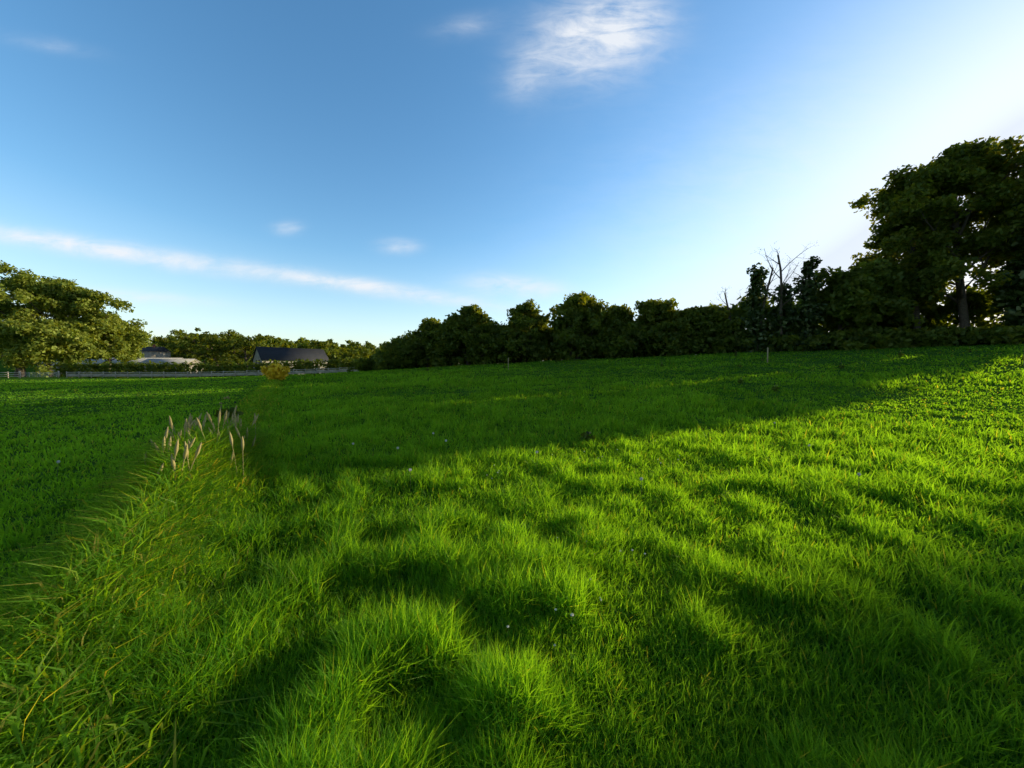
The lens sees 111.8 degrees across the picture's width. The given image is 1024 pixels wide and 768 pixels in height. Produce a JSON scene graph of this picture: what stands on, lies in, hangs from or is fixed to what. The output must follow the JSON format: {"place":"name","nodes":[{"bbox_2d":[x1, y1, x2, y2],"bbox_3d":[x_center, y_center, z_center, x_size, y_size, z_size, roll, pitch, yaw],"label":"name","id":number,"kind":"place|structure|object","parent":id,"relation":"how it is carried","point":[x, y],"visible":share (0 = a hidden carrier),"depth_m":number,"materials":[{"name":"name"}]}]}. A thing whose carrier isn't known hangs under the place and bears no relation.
{"place":"outdoors","nodes":[
{"label":"outdoors","id":0,"kind":"place"},
{"bbox_2d":[0,343,1023,767],"bbox_3d":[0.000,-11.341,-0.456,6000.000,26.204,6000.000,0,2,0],"label":"ground","id":1,"kind":"structure","parent":0,"point":[586,368],"depth_m":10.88,"materials":[{"name":"green plant"}]},
{"bbox_2d":[0,284,17,352],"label":"tree","id":2,"kind":"object","parent":1,"relation":"on","point":[7,339],"visible":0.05,"depth_m":87.63,"materials":[{"name":"green plant"}]},
{"bbox_2d":[0,371,59,377],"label":"fence","id":3,"kind":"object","parent":1,"relation":"on","point":[40,373],"depth_m":71.20,"materials":[{"name":"silver metal"}]},
{"bbox_2d":[0,260,96,376],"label":"tree","id":4,"kind":"object","parent":1,"relation":"on","point":[24,280],"visible":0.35,"depth_m":82.66,"materials":[{"name":"green plant"}]},
{"bbox_2d":[0,311,103,376],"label":"tree","id":5,"kind":"object","parent":1,"relation":"on","point":[47,342],"visible":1,"depth_m":76.60,"materials":[{"name":"green plant"}]},
{"bbox_2d":[0,281,135,370],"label":"tree","id":6,"kind":"object","parent":1,"relation":"on","point":[88,302],"visible":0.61,"depth_m":84.53,"materials":[{"name":"green plant"}]},
{"bbox_2d":[77,312,155,371],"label":"tree","id":7,"kind":"object","parent":1,"relation":"on","point":[120,337],"visible":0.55,"depth_m":91.74,"materials":[{"name":"green plant"}]},
{"bbox_2d":[60,358,183,374],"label":"shed","id":8,"kind":"structure","parent":1,"relation":"on","point":[100,361],"depth_m":115.34,"materials":[{"name":"black"}]},
{"bbox_2d":[0,379,304,767],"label":"tussock grass","id":9,"kind":"structure","parent":1,"relation":"on","point":[144,503],"depth_m":2.06,"materials":[{"name":"green plant"}]},
{"bbox_2d":[140,344,170,357],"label":"farmhouse","id":10,"kind":"object","parent":1,"relation":"on","point":[153,351],"visible":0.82,"depth_m":138.03,"materials":[{"name":"brick"}]},
{"bbox_2d":[140,359,200,373],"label":"shed","id":11,"kind":"structure","parent":1,"relation":"on","point":[181,361],"depth_m":110.15,"materials":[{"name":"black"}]},
{"bbox_2d":[156,337,233,361],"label":"farm tree","id":12,"kind":"object","parent":1,"relation":"on","point":[177,353],"visible":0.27,"depth_m":167.79,"materials":[{"name":"green plant"}]},
{"bbox_2d":[145,405,258,478],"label":"dry grass stalks","id":13,"kind":"object","parent":1,"relation":"on","point":[188,446],"visible":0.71,"depth_m":4.56,"materials":[{"name":"beige plant"}]},
{"bbox_2d":[158,327,246,370],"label":"farm tree","id":14,"kind":"object","parent":1,"relation":"on","point":[214,353],"visible":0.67,"depth_m":154.44,"materials":[{"name":"green plant"}]},
{"bbox_2d":[49,357,366,377],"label":"farm hedge","id":15,"kind":"object","parent":1,"relation":"on","point":[104,366],"visible":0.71,"depth_m":74.40,"materials":[{"name":"green plant"}]},
{"bbox_2d":[66,367,358,377],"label":"road","id":16,"kind":"structure","parent":1,"relation":"on","point":[163,375],"depth_m":72.69,"materials":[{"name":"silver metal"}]},
{"bbox_2d":[183,331,253,364],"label":"farm tree","id":17,"kind":"object","parent":1,"relation":"on","point":[238,334],"visible":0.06,"depth_m":189.96,"materials":[{"name":"green plant"}]},
{"bbox_2d":[186,333,278,372],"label":"farm tree","id":18,"kind":"object","parent":1,"relation":"on","point":[244,343],"visible":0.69,"depth_m":150.27,"materials":[{"name":"green plant"}]},
{"bbox_2d":[235,350,253,361],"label":"farm tree","id":19,"kind":"object","parent":1,"relation":"on","point":[247,352],"visible":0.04,"depth_m":175.54,"materials":[{"name":"green plant"}]},
{"bbox_2d":[260,362,290,379],"bbox_3d":[-23.018,-1.160,33.752,2.656,1.935,2.888,0,2,0],"label":"gorse bush","id":20,"kind":"object","parent":1,"relation":"on","point":[275,371],"visible":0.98,"depth_m":33.10,"materials":[{"name":"yellow plant"}]},
{"bbox_2d":[252,346,328,375],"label":"barn","id":21,"kind":"structure","parent":1,"relation":"on","point":[261,354],"depth_m":100.26,"materials":[{"name":"black"}]},
{"bbox_2d":[0,333,587,367],"bbox_3d":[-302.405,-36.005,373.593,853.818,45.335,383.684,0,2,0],"label":"trees","id":22,"kind":"object","parent":1,"relation":"on","point":[301,342],"visible":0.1,"depth_m":271.75,"materials":[{"name":"green plant"}]},
{"bbox_2d":[323,344,346,356],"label":"farm tree","id":23,"kind":"object","parent":1,"relation":"on","point":[337,347],"visible":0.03,"depth_m":170.24,"materials":[{"name":"green plant"}]},
{"bbox_2d":[325,350,346,368],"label":"farm tree","id":24,"kind":"object","parent":1,"relation":"on","point":[329,354],"visible":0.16,"depth_m":153.90,"materials":[{"name":"green plant"}]},
{"bbox_2d":[330,346,375,366],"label":"farm tree","id":25,"kind":"object","parent":1,"relation":"on","point":[342,353],"visible":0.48,"depth_m":145.59,"materials":[{"name":"green plant"}]},
{"bbox_2d":[347,355,397,371],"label":"hedge tree","id":26,"kind":"object","parent":1,"relation":"on","point":[362,364],"visible":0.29,"depth_m":62.59,"materials":[{"name":"green plant"}]},
{"bbox_2d":[372,341,390,356],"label":"tree","id":27,"kind":"object","parent":1,"relation":"on","point":[378,352],"visible":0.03,"depth_m":72.32,"materials":[{"name":"green plant"}]},
{"bbox_2d":[370,350,424,369],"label":"hedge tree","id":28,"kind":"object","parent":1,"relation":"on","point":[383,361],"visible":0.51,"depth_m":60.02,"materials":[{"name":"green plant"}]},
{"bbox_2d":[380,335,433,368],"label":"hedge tree","id":29,"kind":"object","parent":1,"relation":"on","point":[398,345],"visible":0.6,"depth_m":59.38,"materials":[{"name":"green plant"}]},
{"bbox_2d":[403,317,440,366],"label":"tree","id":30,"kind":"object","parent":1,"relation":"on","point":[425,324],"visible":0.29,"depth_m":60.50,"materials":[{"name":"green plant"}]},
{"bbox_2d":[405,343,460,366],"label":"hedge tree","id":31,"kind":"object","parent":1,"relation":"on","point":[424,361],"visible":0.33,"depth_m":58.66,"materials":[{"name":"green plant"}]},
{"bbox_2d":[416,321,469,366],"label":"hedge tree","id":32,"kind":"object","parent":1,"relation":"on","point":[430,338],"visible":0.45,"depth_m":56.93,"materials":[{"name":"green plant"}]},
{"bbox_2d":[434,312,482,364],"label":"hedge tree","id":33,"kind":"object","parent":1,"relation":"on","point":[449,326],"visible":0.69,"depth_m":55.55,"materials":[{"name":"green plant"}]},
{"bbox_2d":[453,304,488,364],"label":"tree","id":34,"kind":"object","parent":1,"relation":"on","point":[468,312],"visible":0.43,"depth_m":56.71,"materials":[{"name":"green plant"}]},
{"bbox_2d":[459,323,507,364],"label":"hedge tree","id":35,"kind":"object","parent":1,"relation":"on","point":[472,339],"visible":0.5,"depth_m":54.13,"materials":[{"name":"green plant"}]},
{"bbox_2d":[471,317,521,363],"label":"hedge tree","id":36,"kind":"object","parent":1,"relation":"on","point":[487,328],"visible":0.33,"depth_m":53.46,"materials":[{"name":"green plant"}]},
{"bbox_2d":[478,327,550,363],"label":"hedge tree","id":37,"kind":"object","parent":1,"relation":"on","point":[511,340],"visible":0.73,"depth_m":52.37,"materials":[{"name":"green plant"}]},
{"bbox_2d":[57,422,979,650],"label":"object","id":38,"kind":"object","parent":1,"relation":"on","point":[410,469],"visible":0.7,"depth_m":4.33,"materials":[{"name":"green"}]},
{"bbox_2d":[497,314,556,361],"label":"hedge tree","id":39,"kind":"object","parent":1,"relation":"on","point":[528,322],"visible":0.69,"depth_m":51.83,"materials":[{"name":"green plant"}]},
{"bbox_2d":[506,298,550,361],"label":"tree","id":40,"kind":"object","parent":1,"relation":"on","point":[527,308],"visible":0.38,"depth_m":55.42,"materials":[{"name":"green plant"}]},
{"bbox_2d":[529,324,569,361],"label":"hedge tree","id":41,"kind":"object","parent":1,"relation":"on","point":[544,330],"visible":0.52,"depth_m":53.94,"materials":[{"name":"green plant"}]},
{"bbox_2d":[539,306,608,359],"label":"hedge tree","id":42,"kind":"object","parent":1,"relation":"on","point":[560,341],"visible":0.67,"depth_m":50.47,"materials":[{"name":"green plant"}]},
{"bbox_2d":[549,290,609,359],"bbox_3d":[10.540,-8.961,53.702,9.234,11.018,10.734,0,2,0],"label":"tree","id":43,"kind":"object","parent":1,"relation":"on","point":[576,303],"visible":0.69,"depth_m":51.28,"materials":[{"name":"green plant"}]},
{"bbox_2d":[544,308,632,360],"bbox_3d":[11.796,-7.414,52.826,13.470,8.508,10.140,0,2,0],"label":"hedge tree","id":44,"kind":"object","parent":1,"relation":"on","point":[595,321],"visible":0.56,"depth_m":50.17,"materials":[{"name":"green plant"}]},
{"bbox_2d":[583,327,639,359],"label":"hedge tree","id":45,"kind":"object","parent":1,"relation":"on","point":[614,339],"visible":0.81,"depth_m":49.43,"materials":[{"name":"green plant"}]},
{"bbox_2d":[598,303,636,357],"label":"tree","id":46,"kind":"object","parent":1,"relation":"on","point":[622,311],"visible":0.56,"depth_m":51.54,"materials":[{"name":"green plant"}]},
{"bbox_2d":[214,347,1023,440],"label":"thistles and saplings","id":47,"kind":"object","parent":1,"relation":"on","point":[583,434],"visible":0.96,"depth_m":10.53,"materials":[{"name":"green plant"}]},
{"bbox_2d":[612,319,656,358],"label":"hedge tree","id":48,"kind":"object","parent":1,"relation":"on","point":[635,326],"visible":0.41,"depth_m":49.63,"materials":[{"name":"green plant"}]},
{"bbox_2d":[633,297,688,325],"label":"tree","id":49,"kind":"object","parent":1,"relation":"on","point":[651,311],"visible":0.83,"depth_m":48.98,"materials":[{"name":"green plant"}]},
{"bbox_2d":[627,325,696,357],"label":"hedge tree","id":50,"kind":"object","parent":1,"relation":"on","point":[646,337],"visible":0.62,"depth_m":47.51,"materials":[{"name":"green plant"}]},
{"bbox_2d":[638,321,701,355],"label":"hedge tree","id":51,"kind":"object","parent":1,"relation":"on","point":[685,332],"visible":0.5,"depth_m":47.19,"materials":[{"name":"green plant"}]},
{"bbox_2d":[674,313,722,353],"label":"hedge tree","id":52,"kind":"object","parent":1,"relation":"on","point":[700,321],"visible":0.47,"depth_m":47.71,"materials":[{"name":"green plant"}]},
{"bbox_2d":[680,304,732,353],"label":"tree","id":53,"kind":"object","parent":1,"relation":"on","point":[712,312],"visible":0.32,"depth_m":48.12,"materials":[{"name":"green plant"}]},
{"bbox_2d":[683,319,753,353],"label":"hedge tree","id":54,"kind":"object","parent":1,"relation":"on","point":[717,336],"visible":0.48,"depth_m":46.66,"materials":[{"name":"green plant"}]},
{"bbox_2d":[710,288,746,321],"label":"ivy tree","id":55,"kind":"object","parent":1,"relation":"on","point":[725,293],"visible":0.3,"depth_m":49.77,"materials":[{"name":"brown plant"}]},
{"bbox_2d":[708,303,751,330],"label":"tree","id":56,"kind":"object","parent":1,"relation":"on","point":[733,317],"visible":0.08,"depth_m":54.36,"materials":[{"name":"green plant"}]},
{"bbox_2d":[700,314,772,352],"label":"hedge tree","id":57,"kind":"object","parent":1,"relation":"on","point":[736,325],"visible":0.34,"depth_m":46.04,"materials":[{"name":"green plant"}]},
{"bbox_2d":[730,294,777,332],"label":"tree","id":58,"kind":"object","parent":1,"relation":"on","point":[744,309],"visible":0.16,"depth_m":51.50,"materials":[{"name":"green plant"}]},
{"bbox_2d":[718,334,798,352],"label":"hedge tree","id":59,"kind":"object","parent":1,"relation":"on","point":[730,348],"visible":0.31,"depth_m":45.11,"materials":[{"name":"green plant"}]},
{"bbox_2d":[738,259,784,352],"bbox_3d":[31.830,-9.194,43.922,3.937,13.188,5.197,-1,2,-21],"label":"ivy tree","id":60,"kind":"object","parent":1,"relation":"on","point":[759,313],"visible":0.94,"depth_m":44.02,"materials":[{"name":"green plant"}]},
{"bbox_2d":[729,329,829,352],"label":"hedge tree","id":61,"kind":"object","parent":1,"relation":"on","point":[789,345],"visible":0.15,"depth_m":42.66,"materials":[{"name":"green plant"}]},
{"bbox_2d":[751,242,816,351],"bbox_3d":[33.205,-10.426,43.284,7.429,14.687,7.392,2,3,40],"label":"ivy tree","id":62,"kind":"object","parent":1,"relation":"on","point":[784,299],"visible":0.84,"depth_m":43.24,"materials":[{"name":"green plant"}]},
{"bbox_2d":[763,299,818,333],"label":"tree","id":63,"kind":"object","parent":1,"relation":"on","point":[796,306],"visible":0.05,"depth_m":51.02,"materials":[{"name":"green plant"}]},
{"bbox_2d":[764,330,831,351],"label":"hedge tree","id":64,"kind":"object","parent":1,"relation":"on","point":[816,341],"visible":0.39,"depth_m":41.88,"materials":[{"name":"green plant"}]},
{"bbox_2d":[787,256,834,350],"bbox_3d":[36.920,-9.341,43.127,4.941,13.005,5.747,1,3,31],"label":"ivy tree","id":65,"kind":"object","parent":1,"relation":"on","point":[810,307],"visible":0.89,"depth_m":42.70,"materials":[{"name":"green plant"}]},
{"bbox_2d":[792,297,835,334],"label":"tree","id":66,"kind":"object","parent":1,"relation":"on","point":[820,324],"visible":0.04,"depth_m":51.53,"materials":[{"name":"green plant"}]},
{"bbox_2d":[798,330,873,350],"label":"hedge tree","id":67,"kind":"object","parent":1,"relation":"on","point":[847,344],"visible":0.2,"depth_m":41.39,"materials":[{"name":"green plant"}]},
{"bbox_2d":[819,315,891,332],"bbox_3d":[50.690,-9.204,51.762,9.210,9.202,9.124,-1,3,-25],"label":"hedge","id":68,"kind":"object","parent":1,"relation":"on","point":[889,321],"visible":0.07,"depth_m":51.05,"materials":[{"name":"green plant"}]},
{"bbox_2d":[795,264,918,331],"bbox_3d":[42.945,-9.559,44.144,11.413,10.733,9.371,0,2,0],"label":"tree","id":69,"kind":"object","parent":1,"relation":"on","point":[848,297],"visible":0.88,"depth_m":41.79,"materials":[{"name":"green plant"}]},
{"bbox_2d":[827,327,897,348],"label":"hedge tree","id":70,"kind":"object","parent":1,"relation":"on","point":[867,331],"visible":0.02,"depth_m":41.73,"materials":[{"name":"green plant"}]},
{"bbox_2d":[827,322,924,348],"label":"hedge tree","id":71,"kind":"object","parent":1,"relation":"on","point":[879,340],"visible":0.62,"depth_m":41.35,"materials":[{"name":"green plant"}]},
{"bbox_2d":[833,256,948,329],"bbox_3d":[47.196,-10.255,46.129,10.513,11.598,10.661,0,2,0],"label":"tree","id":72,"kind":"object","parent":1,"relation":"on","point":[895,280],"visible":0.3,"depth_m":42.62,"materials":[{"name":"green plant"}]},
{"bbox_2d":[870,327,927,348],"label":"hedge tree","id":73,"kind":"object","parent":1,"relation":"on","point":[900,331],"visible":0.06,"depth_m":40.83,"materials":[{"name":"green plant"}]},
{"bbox_2d":[855,186,974,328],"bbox_3d":[52.233,-15.598,46.232,10.362,22.025,10.657,-1,2,-15],"label":"tree","id":74,"kind":"object","parent":1,"relation":"on","point":[914,261],"visible":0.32,"depth_m":44.53,"materials":[{"name":"green plant"}]},
{"bbox_2d":[882,291,956,330],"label":"tree","id":75,"kind":"object","parent":1,"relation":"on","point":[938,318],"visible":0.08,"depth_m":47.06,"materials":[{"name":"green plant"}]},
{"bbox_2d":[881,328,988,346],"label":"hedge tree","id":76,"kind":"object","parent":1,"relation":"on","point":[925,337],"visible":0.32,"depth_m":39.53,"materials":[{"name":"green plant"}]},
{"bbox_2d":[848,135,1023,328],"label":"tree","id":77,"kind":"object","parent":1,"relation":"on","point":[979,176],"visible":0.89,"depth_m":40.13,"materials":[{"name":"green plant"}]},
{"bbox_2d":[903,325,1023,346],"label":"hedge tree","id":78,"kind":"object","parent":1,"relation":"on","point":[996,333],"visible":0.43,"depth_m":38.32,"materials":[{"name":"green plant"}]},
{"bbox_2d":[921,284,1007,329],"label":"tree","id":79,"kind":"object","parent":1,"relation":"on","point":[978,313],"visible":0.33,"depth_m":45.34,"materials":[{"name":"green plant"}]},
{"bbox_2d":[934,325,1023,344],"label":"hedge tree","id":80,"kind":"object","parent":1,"relation":"on","point":[945,327],"visible":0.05,"depth_m":38.00,"materials":[{"name":"green plant"}]},
{"bbox_2d":[966,324,1023,343],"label":"hedge tree","id":81,"kind":"object","parent":1,"relation":"on","point":[1019,341],"visible":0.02,"depth_m":39.23,"materials":[{"name":"green plant"}]},
{"bbox_2d":[977,194,1023,311],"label":"tree","id":82,"kind":"object","parent":1,"relation":"on","point":[989,292],"visible":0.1,"depth_m":42.31,"materials":[{"name":"green plant"}]},
{"bbox_2d":[990,198,1023,343],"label":"tree","id":83,"kind":"object","parent":1,"relation":"on","point":[1012,298],"visible":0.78,"depth_m":39.10,"materials":[{"name":"green plant"}]},
{"bbox_2d":[0,0,1023,360],"label":"sky","id":84,"kind":"structure","parent":0,"point":[360,171],"materials":[{"name":"blue"}]}
]}

